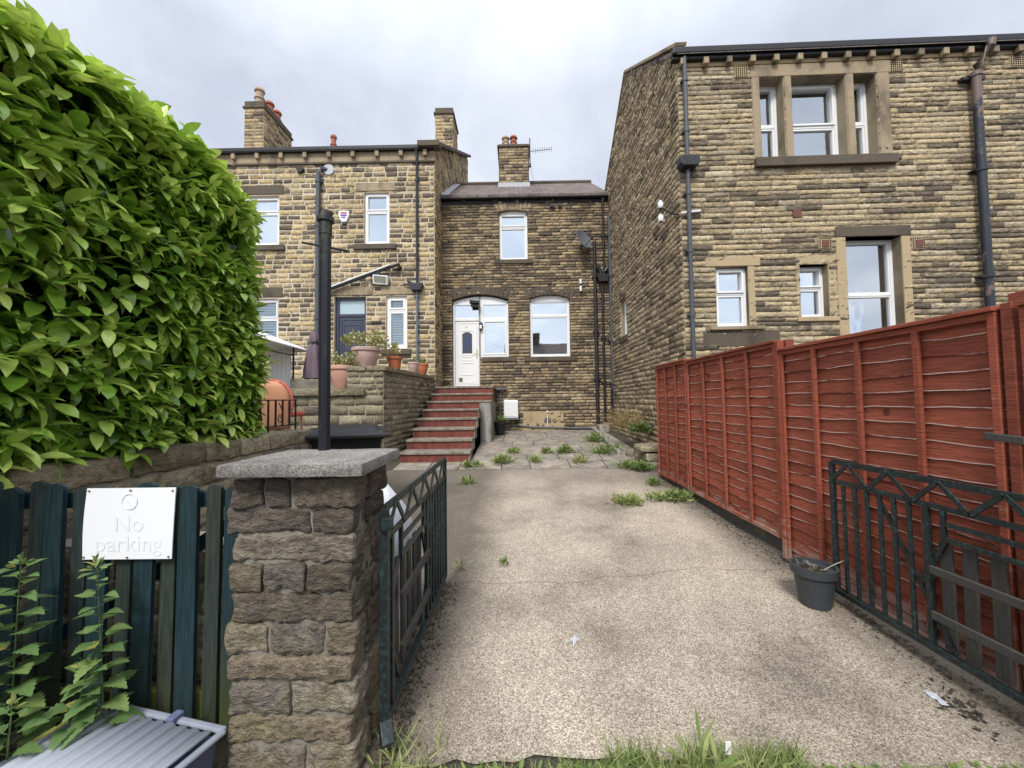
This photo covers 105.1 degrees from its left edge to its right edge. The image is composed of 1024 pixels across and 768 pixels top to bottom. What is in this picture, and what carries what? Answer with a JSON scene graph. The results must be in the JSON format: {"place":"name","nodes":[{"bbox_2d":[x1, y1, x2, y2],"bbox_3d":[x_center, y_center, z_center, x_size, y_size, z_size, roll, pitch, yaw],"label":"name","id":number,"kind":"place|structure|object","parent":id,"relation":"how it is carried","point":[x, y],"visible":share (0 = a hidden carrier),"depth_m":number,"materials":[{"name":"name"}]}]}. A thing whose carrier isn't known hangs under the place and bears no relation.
{"place":"outdoors","nodes":[
{"label":"outdoors","id":0,"kind":"place"},
{"bbox_2d":[0,430,740,767],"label":"ground","id":1,"kind":"structure","parent":0,"point":[536,758],"depth_m":1.64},
{"bbox_2d":[0,692,60,760],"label":"stinging nettle","id":2,"kind":"object","parent":1,"relation":"on","point":[31,746],"visible":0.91,"depth_m":1.41,"materials":[{"name":"green plant"}]},
{"bbox_2d":[0,551,63,760],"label":"stinging nettle","id":3,"kind":"object","parent":1,"relation":"on","point":[26,687],"visible":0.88,"depth_m":1.57,"materials":[{"name":"green plant"}]},
{"bbox_2d":[30,650,118,750],"bbox_3d":[-1.703,1.315,1.522,0.266,0.540,0.258,-3,-3,40],"label":"stinging nettle","id":4,"kind":"object","parent":1,"relation":"on","point":[87,713],"visible":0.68,"depth_m":1.50,"materials":[{"name":"green plant"}]},
{"bbox_2d":[60,553,143,750],"bbox_3d":[-1.645,1.135,1.567,0.268,0.902,0.233,1,-3,-43],"label":"stinging nettle","id":5,"kind":"object","parent":1,"relation":"on","point":[121,703],"visible":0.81,"depth_m":1.57,"materials":[{"name":"green plant"}]},
{"bbox_2d":[0,702,226,767],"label":"storage box","id":6,"kind":"object","parent":1,"relation":"on","point":[147,741],"visible":0.82,"depth_m":1.46,"materials":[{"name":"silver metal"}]},
{"bbox_2d":[0,429,311,725],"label":"garden wall","id":7,"kind":"structure","parent":1,"relation":"on","point":[182,464],"depth_m":2.34,"materials":[{"name":"stone"}]},
{"bbox_2d":[179,399,296,442],"bbox_3d":[-2.456,0.314,3.679,0.025,0.336,1.521,-1,-2,1],"label":"metal railing","id":8,"kind":"object","parent":7,"relation":"on","point":[242,423],"visible":0.49,"depth_m":3.94,"materials":[{"name":"black metal"}]},
{"bbox_2d":[216,448,399,767],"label":"gate pillar","id":9,"kind":"structure","parent":1,"relation":"on","point":[301,639],"depth_m":1.58,"materials":[{"name":"stone"}]},
{"bbox_2d":[302,209,347,453],"bbox_3d":[-0.918,-0.262,1.923,0.159,1.195,0.149,-2,-2,21],"label":"iron post","id":10,"kind":"object","parent":9,"relation":"on","point":[325,219],"visible":0.96,"depth_m":1.90,"materials":[{"name":"metal"}]},
{"bbox_2d":[290,379,334,388],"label":"terrace","id":11,"kind":"structure","parent":1,"relation":"on","point":[303,383],"depth_m":8.01,"materials":[{"name":"grey stone"}]},
{"bbox_2d":[302,331,318,378],"bbox_3d":[-4.365,-0.617,8.633,0.400,1.110,0.441,2,-3,-44],"label":"covered parasol","id":12,"kind":"object","parent":11,"relation":"on","point":[311,367],"visible":0.73,"depth_m":8.51,"materials":[{"name":"purple fabric"}]},
{"bbox_2d":[287,366,434,455],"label":"retaining wall","id":13,"kind":"structure","parent":1,"relation":"on","point":[393,400],"depth_m":7.64,"materials":[{"name":"stone"}]},
{"bbox_2d":[331,351,359,388],"bbox_3d":[-3.350,-0.281,7.811,0.679,0.756,0.507,-1,-2,1],"label":"flower pot","id":14,"kind":"object","parent":13,"relation":"on","point":[339,372],"visible":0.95,"depth_m":7.64,"materials":[{"name":"ceramic"}]},
{"bbox_2d":[340,329,388,365],"bbox_3d":[-2.993,-0.718,8.004,0.949,0.766,0.640,-1,-2,1],"label":"flower pot","id":15,"kind":"object","parent":13,"relation":"on","point":[368,355],"visible":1,"depth_m":7.85,"materials":[{"name":"ceramic"}]},
{"bbox_2d":[380,342,402,368],"bbox_3d":[-2.570,-0.610,8.397,0.453,0.571,0.373,-1,-2,1],"label":"flower pot","id":16,"kind":"object","parent":13,"relation":"on","point":[394,361],"visible":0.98,"depth_m":8.32,"materials":[{"name":"ceramic"}]},
{"bbox_2d":[408,357,418,372],"bbox_3d":[-2.404,-0.478,9.554,0.270,0.397,0.274,-3,-3,39],"label":"flower pot","id":17,"kind":"object","parent":13,"relation":"on","point":[413,366],"visible":0.98,"depth_m":9.46,"materials":[{"name":"ceramic"}]},
{"bbox_2d":[418,358,427,373],"bbox_3d":[-2.336,-0.483,10.255,0.318,0.462,0.291,0,-2,-18],"label":"flower pot","id":18,"kind":"object","parent":13,"relation":"on","point":[422,367],"visible":0.88,"depth_m":10.16,"materials":[{"name":"ceramic"}]},
{"bbox_2d":[400,386,495,462],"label":"stone steps","id":19,"kind":"structure","parent":1,"relation":"on","point":[455,423],"depth_m":9.12,"materials":[{"name":"stone"}]},
{"bbox_2d":[440,135,614,430],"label":"terraced house","id":20,"kind":"structure","parent":1,"relation":"on","point":[518,263],"depth_m":12.34,"materials":[{"name":"stone"}]},
{"bbox_2d":[455,321,479,384],"bbox_3d":[-1.414,-0.983,12.378,0.750,2.010,0.099,-1,-2,1],"label":"door","id":21,"kind":"structure","parent":20,"relation":"in","point":[466,332],"depth_m":12.39,"materials":[{"name":"white plastic"}]},
{"bbox_2d":[469,300,479,307],"bbox_3d":[-1.171,-2.509,12.266,0.305,0.204,0.200,-1,-2,1],"label":"security floodlight","id":22,"kind":"object","parent":20,"relation":"attached to","point":[474,303],"visible":1,"depth_m":12.22,"materials":[{"name":"black plastic"}]},
{"bbox_2d":[504,400,518,419],"bbox_3d":[-0.028,0.792,12.039,0.460,0.600,0.240,-1,-2,1],"label":"meter box","id":23,"kind":"object","parent":20,"relation":"attached to","point":[510,409],"visible":0.88,"depth_m":11.93,"materials":[{"name":"white plastic"}]},
{"bbox_2d":[499,212,527,258],"bbox_3d":[0.043,-4.718,12.553,0.900,1.590,0.138,-1,-2,1],"label":"window","id":24,"kind":"structure","parent":20,"relation":"in","point":[513,242],"depth_m":12.58,"materials":[{"name":"glass"}]},
{"bbox_2d":[528,138,551,185],"bbox_3d":[1.036,-8.242,14.539,0.877,1.732,0.206,-1,-2,1],"label":"television aerial","id":25,"kind":"object","parent":20,"relation":"on","point":[529,164],"visible":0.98,"depth_m":14.49,"materials":[{"name":"black paint"}]},
{"bbox_2d":[530,296,569,356],"bbox_3d":[1.191,-1.826,12.407,1.260,1.950,0.070,-1,-2,1],"label":"window","id":26,"kind":"structure","parent":20,"relation":"in","point":[542,299],"depth_m":12.39,"materials":[{"name":"white plastic"}]},
{"bbox_2d":[579,279,584,290],"bbox_3d":[2.198,-3.082,12.241,0.188,0.380,0.140,-1,-2,1],"label":"outdoor spot lamp","id":27,"kind":"object","parent":20,"relation":"attached to","point":[580,283],"visible":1,"depth_m":12.21,"materials":[{"name":"white metal"}]},
{"bbox_2d":[577,230,593,249],"bbox_3d":[2.288,-4.451,12.003,0.524,0.624,0.575,-2,-3,23],"label":"satellite dish","id":28,"kind":"object","parent":20,"relation":"attached to","point":[583,238],"visible":1,"depth_m":12.06,"materials":[{"name":"grey metal"}]},
{"bbox_2d":[219,690,1021,767],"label":"verge grass","id":29,"kind":"structure","parent":1,"relation":"on","point":[785,761],"depth_m":1.60,"materials":[{"name":"green plant"}]},
{"bbox_2d":[725,741,730,754],"bbox_3d":[0.879,1.480,1.593,0.023,0.050,0.004,-1,-2,1],"label":"paper scrap","id":30,"kind":"object","parent":29,"relation":"on","point":[728,745],"visible":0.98,"depth_m":1.59,"materials":[{"name":"white paper"}]},
{"bbox_2d":[594,404,647,430],"bbox_3d":[2.687,0.730,9.009,1.592,0.738,1.317,-2,-3,33],"label":"weed clump","id":31,"kind":"object","parent":1,"relation":"on","point":[624,420],"visible":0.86,"depth_m":8.99,"materials":[{"name":"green plant"}]},
{"bbox_2d":[612,458,640,469],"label":"weed clump","id":32,"kind":"object","parent":1,"relation":"on","point":[628,463],"visible":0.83,"depth_m":7.04,"materials":[{"name":"green plant"}]},
{"bbox_2d":[620,442,649,461],"bbox_3d":[2.671,1.396,8.074,0.750,0.302,1.388,-1,-2,1],"label":"rubble heap","id":33,"kind":"object","parent":1,"relation":"on","point":[629,452],"visible":0.26,"depth_m":7.95,"materials":[{"name":"stone"}]},
{"bbox_2d":[634,443,659,468],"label":"broken stone wall","id":34,"kind":"structure","parent":1,"relation":"on","point":[646,452],"depth_m":7.02,"materials":[{"name":"stone"}]},
{"bbox_2d":[657,706,747,767],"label":"dandelion","id":35,"kind":"object","parent":1,"relation":"on","point":[728,763],"visible":0.95,"depth_m":1.58,"materials":[{"name":"green plant"}]},
{"bbox_2d":[604,33,1023,442],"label":"end terrace house","id":36,"kind":"structure","parent":1,"relation":"on","point":[810,191],"depth_m":6.74,"materials":[{"name":"beige stone"}]},
{"bbox_2d":[624,301,626,334],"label":"window","id":37,"kind":"structure","parent":36,"relation":"in","point":[625,307],"depth_m":10.97,"materials":[{"name":"white plastic"}]},
{"bbox_2d":[627,420,654,433],"bbox_3d":[2.766,0.930,8.436,0.611,0.288,0.592,1,-3,-42],"label":"weed clump","id":38,"kind":"object","parent":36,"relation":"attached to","point":[641,426],"visible":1,"depth_m":8.40,"materials":[{"name":"green plant"}]},
{"bbox_2d":[658,200,675,214],"bbox_3d":[2.717,-3.060,6.819,0.356,0.260,0.090,-1,-2,1],"label":"security camera","id":39,"kind":"object","parent":36,"relation":"attached to","point":[660,204],"visible":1,"depth_m":6.80,"materials":[{"name":"white plastic"}]},
{"bbox_2d":[658,213,678,222],"bbox_3d":[2.719,-2.883,6.812,0.356,0.175,0.090,-1,-2,1],"label":"security camera","id":40,"kind":"object","parent":36,"relation":"attached to","point":[660,218],"visible":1,"depth_m":6.79,"materials":[{"name":"white plastic"}]},
{"bbox_2d":[715,268,746,325],"bbox_3d":[3.774,-1.487,6.828,0.540,1.030,0.148,-1,-2,1],"label":"window","id":41,"kind":"structure","parent":36,"relation":"in","point":[730,283],"depth_m":6.86,"materials":[{"name":"glass"}]},
{"bbox_2d":[760,87,777,156],"bbox_3d":[4.532,-4.606,7.034,0.399,1.460,0.070,-1,-2,2],"label":"window","id":42,"kind":"structure","parent":36,"relation":"in","point":[769,138],"depth_m":7.04,"materials":[{"name":"white plastic"}]},
{"bbox_2d":[799,267,823,316],"bbox_3d":[5.148,-1.579,6.839,0.474,0.900,0.146,-1,-2,1],"label":"window","id":43,"kind":"structure","parent":36,"relation":"in","point":[811,282],"depth_m":6.83,"materials":[{"name":"white plastic"}]},
{"bbox_2d":[791,84,838,155],"bbox_3d":[5.327,-4.618,7.001,0.905,1.460,0.088,-1,-2,2],"label":"window","id":44,"kind":"structure","parent":36,"relation":"in","point":[814,110],"depth_m":7.02,"materials":[{"name":"glass"}]},
{"bbox_2d":[853,83,868,153],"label":"window","id":45,"kind":"structure","parent":36,"relation":"in","point":[859,88],"depth_m":6.98,"materials":[{"name":"white plastic"}]},
{"bbox_2d":[846,240,895,333],"bbox_3d":[6.155,-1.553,6.830,0.921,1.900,0.070,-1,-2,2],"label":"window","id":46,"kind":"structure","parent":36,"relation":"in","point":[871,301],"depth_m":6.85,"materials":[{"name":"glass"}]},
{"bbox_2d":[654,290,1023,693],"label":"panel fence","id":47,"kind":"object","parent":1,"relation":"on","point":[773,427],"visible":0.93,"depth_m":2.62,"materials":[{"name":"red wood"}]},
{"bbox_2d":[828,459,1023,705],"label":"iron gate","id":48,"kind":"structure","parent":47,"relation":"attached to","point":[951,627],"depth_m":2.07,"materials":[{"name":"black metal"}]},
{"bbox_2d":[0,468,1023,767],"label":"driveway","id":49,"kind":"structure","parent":0,"point":[674,616],"depth_m":2.29,"materials":[{"name":"concrete"}]},
{"bbox_2d":[305,423,389,448],"bbox_3d":[-2.085,1.055,4.944,1.040,1.069,0.858,0,-2,-17],"label":"wheelie bin","id":50,"kind":"object","parent":49,"relation":"on","point":[357,436],"visible":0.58,"depth_m":4.70,"materials":[{"name":"black plastic"}]},
{"bbox_2d":[380,484,415,652],"bbox_3d":[-0.763,1.092,2.362,0.374,0.990,0.414,-1,-2,1],"label":"plastic sack","id":51,"kind":"object","parent":49,"relation":"on","point":[389,492],"visible":0.13,"depth_m":2.32,"materials":[{"name":"white plastic"}]},
{"bbox_2d":[378,457,446,748],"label":"iron gate","id":52,"kind":"structure","parent":49,"relation":"on","point":[432,535],"depth_m":2.03,"materials":[{"name":"black metal"}]},
{"bbox_2d":[453,559,472,571],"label":"weed clump","id":53,"kind":"object","parent":49,"relation":"on","point":[460,563],"visible":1,"depth_m":3.34,"materials":[{"name":"green plant"}]},
{"bbox_2d":[459,474,478,484],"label":"weed clump","id":54,"kind":"object","parent":49,"relation":"on","point":[467,480],"visible":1,"depth_m":6.13,"materials":[{"name":"green plant"}]},
{"bbox_2d":[499,556,508,566],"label":"weed clump","id":55,"kind":"object","parent":49,"relation":"on","point":[503,560],"visible":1,"depth_m":3.41,"materials":[{"name":"green plant"}]},
{"bbox_2d":[569,634,581,646],"bbox_3d":[0.393,1.566,2.399,0.063,0.003,0.138,-3,-3,40],"label":"bird dropping","id":56,"kind":"object","parent":49,"relation":"on","point":[574,638],"visible":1,"depth_m":2.40,"materials":[{"name":"white"}]},
{"bbox_2d":[608,491,644,506],"bbox_3d":[1.442,1.463,5.020,0.540,0.168,0.386,-1,-2,1],"label":"weed clump","id":57,"kind":"object","parent":49,"relation":"on","point":[634,498],"visible":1,"depth_m":5.00,"materials":[{"name":"green plant"}]},
{"bbox_2d":[627,459,657,471],"bbox_3d":[2.323,1.413,6.868,0.516,0.213,0.461,0,-3,-28],"label":"weed clump","id":58,"kind":"object","parent":49,"relation":"on","point":[642,466],"visible":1,"depth_m":6.83,"materials":[{"name":"green plant"}]},
{"bbox_2d":[645,476,663,485],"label":"weed clump","id":59,"kind":"object","parent":49,"relation":"on","point":[651,480],"visible":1,"depth_m":5.89,"materials":[{"name":"green plant"}]},
{"bbox_2d":[642,486,698,502],"bbox_3d":[2.116,1.448,5.162,0.832,0.213,0.386,-1,-2,1],"label":"weed clump","id":60,"kind":"object","parent":49,"relation":"on","point":[676,494],"visible":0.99,"depth_m":5.14,"materials":[{"name":"green plant"}]},
{"bbox_2d":[369,465,1023,767],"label":"debris","id":61,"kind":"object","parent":49,"relation":"on","point":[422,682],"visible":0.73,"depth_m":2.19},
{"bbox_2d":[789,557,843,610],"bbox_3d":[2.129,1.385,2.762,0.286,0.323,0.284,0,-3,-27],"label":"plastic planter","id":62,"kind":"object","parent":49,"relation":"on","point":[815,580],"visible":0.99,"depth_m":2.69,"materials":[{"name":"plastic"}]},
{"bbox_2d":[923,690,951,705],"bbox_3d":[2.092,1.543,1.935,0.048,0.016,0.100,-1,-2,1],"label":"crushed packet","id":63,"kind":"object","parent":49,"relation":"on","point":[933,695],"visible":1,"depth_m":1.93,"materials":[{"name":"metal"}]},
{"bbox_2d":[904,677,999,741],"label":"leaf litter","id":64,"kind":"object","parent":49,"relation":"on","point":[978,714],"visible":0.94,"depth_m":1.86,"materials":[{"name":"brown plant"}]},
{"bbox_2d":[393,430,633,469],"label":"flagstone paving","id":65,"kind":"structure","parent":0,"point":[498,445],"depth_m":8.46,"materials":[{"name":"grey stone"}]},
{"bbox_2d":[453,459,485,468],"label":"weed clump","id":66,"kind":"object","parent":65,"relation":"on","point":[471,463],"visible":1,"depth_m":7.27,"materials":[{"name":"green plant"}]},
{"bbox_2d":[494,414,508,434],"bbox_3d":[-0.333,1.131,11.265,0.398,0.628,0.501,1,-3,-37],"label":"plastic planter","id":67,"kind":"object","parent":65,"relation":"on","point":[499,425],"visible":1,"depth_m":11.15,"materials":[{"name":"plastic"}]},
{"bbox_2d":[488,452,516,463],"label":"weed clump","id":68,"kind":"object","parent":65,"relation":"on","point":[502,458],"visible":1,"depth_m":7.54,"materials":[{"name":"green plant"}]},
{"bbox_2d":[505,446,522,453],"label":"weed clump","id":69,"kind":"object","parent":65,"relation":"on","point":[512,451],"visible":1,"depth_m":8.43,"materials":[{"name":"green plant"}]},
{"bbox_2d":[527,453,543,461],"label":"weed clump","id":70,"kind":"object","parent":65,"relation":"on","point":[535,458],"visible":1,"depth_m":7.59,"materials":[{"name":"green plant"}]},
{"bbox_2d":[540,447,552,453],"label":"weed clump","id":71,"kind":"object","parent":65,"relation":"on","point":[545,450],"visible":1,"depth_m":8.40,"materials":[{"name":"green plant"}]},
{"bbox_2d":[549,443,575,453],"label":"weed clump","id":72,"kind":"object","parent":65,"relation":"on","point":[563,448],"visible":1,"depth_m":8.39,"materials":[{"name":"green plant"}]},
{"bbox_2d":[571,452,590,463],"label":"weed clump","id":73,"kind":"object","parent":65,"relation":"on","point":[577,459],"visible":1,"depth_m":7.48,"materials":[{"name":"green plant"}]},
{"bbox_2d":[580,432,612,441],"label":"weed clump","id":74,"kind":"object","parent":65,"relation":"on","point":[594,437],"visible":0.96,"depth_m":9.78,"materials":[{"name":"green plant"}]},
{"bbox_2d":[582,442,616,454],"bbox_3d":[1.907,1.346,8.257,0.684,0.258,0.598,1,-3,-42],"label":"weed clump","id":75,"kind":"object","parent":65,"relation":"on","point":[603,450],"visible":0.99,"depth_m":8.24,"materials":[{"name":"green plant"}]},
{"bbox_2d":[592,424,621,454],"bbox_3d":[2.549,1.369,10.073,0.472,0.419,3.932,-1,-2,4],"label":"kerb edging","id":76,"kind":"object","parent":65,"relation":"on","point":[600,428],"visible":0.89,"depth_m":11.23,"materials":[{"name":"concrete"}]},
{"bbox_2d":[610,443,622,450],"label":"weed clump","id":77,"kind":"object","parent":65,"relation":"on","point":[616,446],"visible":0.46,"depth_m":8.47,"materials":[{"name":"green plant"}]},
{"bbox_2d":[8,0,1023,189],"label":"sky","id":78,"kind":"structure","parent":0,"point":[549,73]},
{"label":"patio","id":79,"kind":"structure","parent":0,"visible":0},
{"bbox_2d":[0,480,237,735],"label":"picket fence","id":80,"kind":"object","parent":79,"relation":"on","point":[46,503],"visible":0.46,"depth_m":1.71,"materials":[{"name":"teal wood"}]},
{"bbox_2d":[82,487,176,559],"bbox_3d":[-1.659,0.604,1.697,0.402,0.304,0.009,-1,-2,1],"label":"no parking sign","id":81,"kind":"object","parent":80,"relation":"attached to","point":[128,523],"visible":0.98,"depth_m":1.70,"materials":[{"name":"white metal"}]},
{"bbox_2d":[0,0,279,489],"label":"laurel hedge","id":82,"kind":"object","parent":79,"relation":"on","point":[130,281],"visible":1,"depth_m":2.35,"materials":[{"name":"green plant"}]},
{"bbox_2d":[256,379,304,430],"bbox_3d":[-3.650,0.353,6.093,0.639,0.848,0.620,-1,-2,1],"label":"rattan armchair","id":83,"kind":"object","parent":79,"relation":"on","point":[276,389],"visible":0.51,"depth_m":5.83,"materials":[{"name":"orange wicker"}]},
{"bbox_2d":[256,332,306,387],"bbox_3d":[-6.285,-0.350,7.443,3.480,2.430,2.900,-1,-2,1],"label":"garden gazebo","id":84,"kind":"object","parent":79,"relation":"on","point":[282,351],"visible":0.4,"depth_m":8.63,"materials":[{"name":"white fabric"}]},
{"bbox_2d":[210,87,470,393],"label":"terraced house","id":85,"kind":"structure","parent":79,"relation":"on","point":[387,197],"depth_m":11.40,"materials":[{"name":"stone"}]},
{"bbox_2d":[245,197,278,244],"bbox_3d":[-7.390,-4.768,11.544,1.200,1.460,0.088,-1,-2,1],"label":"window","id":86,"kind":"structure","parent":85,"relation":"in","point":[268,205],"depth_m":11.56,"materials":[{"name":"glass"}]},
{"bbox_2d":[257,299,277,337],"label":"window","id":87,"kind":"structure","parent":85,"relation":"in","point":[269,318],"depth_m":11.49,"materials":[{"name":"glass"}]},
{"bbox_2d":[338,211,349,223],"bbox_3d":[-4.872,-4.827,11.375,0.320,0.380,0.074,-1,-2,1],"label":"burglar alarm","id":88,"kind":"object","parent":85,"relation":"attached to","point":[344,216],"visible":1,"depth_m":11.34,"materials":[{"name":"white plastic"}]},
{"bbox_2d":[339,317,364,365],"bbox_3d":[-4.645,-0.966,11.400,0.750,1.980,0.064,-1,-2,1],"label":"door","id":89,"kind":"structure","parent":85,"relation":"in","point":[346,324],"depth_m":11.41,"materials":[{"name":"blue wood"}]},
{"bbox_2d":[371,316,380,323],"bbox_3d":[-3.898,-1.833,11.239,0.270,0.200,0.127,-1,-2,1],"label":"bulkhead lamp","id":90,"kind":"object","parent":85,"relation":"attached to","point":[375,319],"visible":1,"depth_m":11.20,"materials":[{"name":"beige plastic"}]},
{"bbox_2d":[365,194,388,243],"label":"window","id":91,"kind":"structure","parent":85,"relation":"in","point":[376,205],"depth_m":11.55,"materials":[{"name":"glass"}]},
{"bbox_2d":[371,275,388,284],"bbox_3d":[-3.783,-2.976,11.212,0.511,0.307,0.224,-1,-2,1],"label":"security floodlight","id":92,"kind":"object","parent":85,"relation":"attached to","point":[380,279],"visible":1,"depth_m":11.14,"materials":[{"name":"white metal"}]},
{"bbox_2d":[387,296,406,348],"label":"window","id":93,"kind":"structure","parent":85,"relation":"in","point":[396,306],"depth_m":11.37,"materials":[{"name":"white plastic"}]}
]}

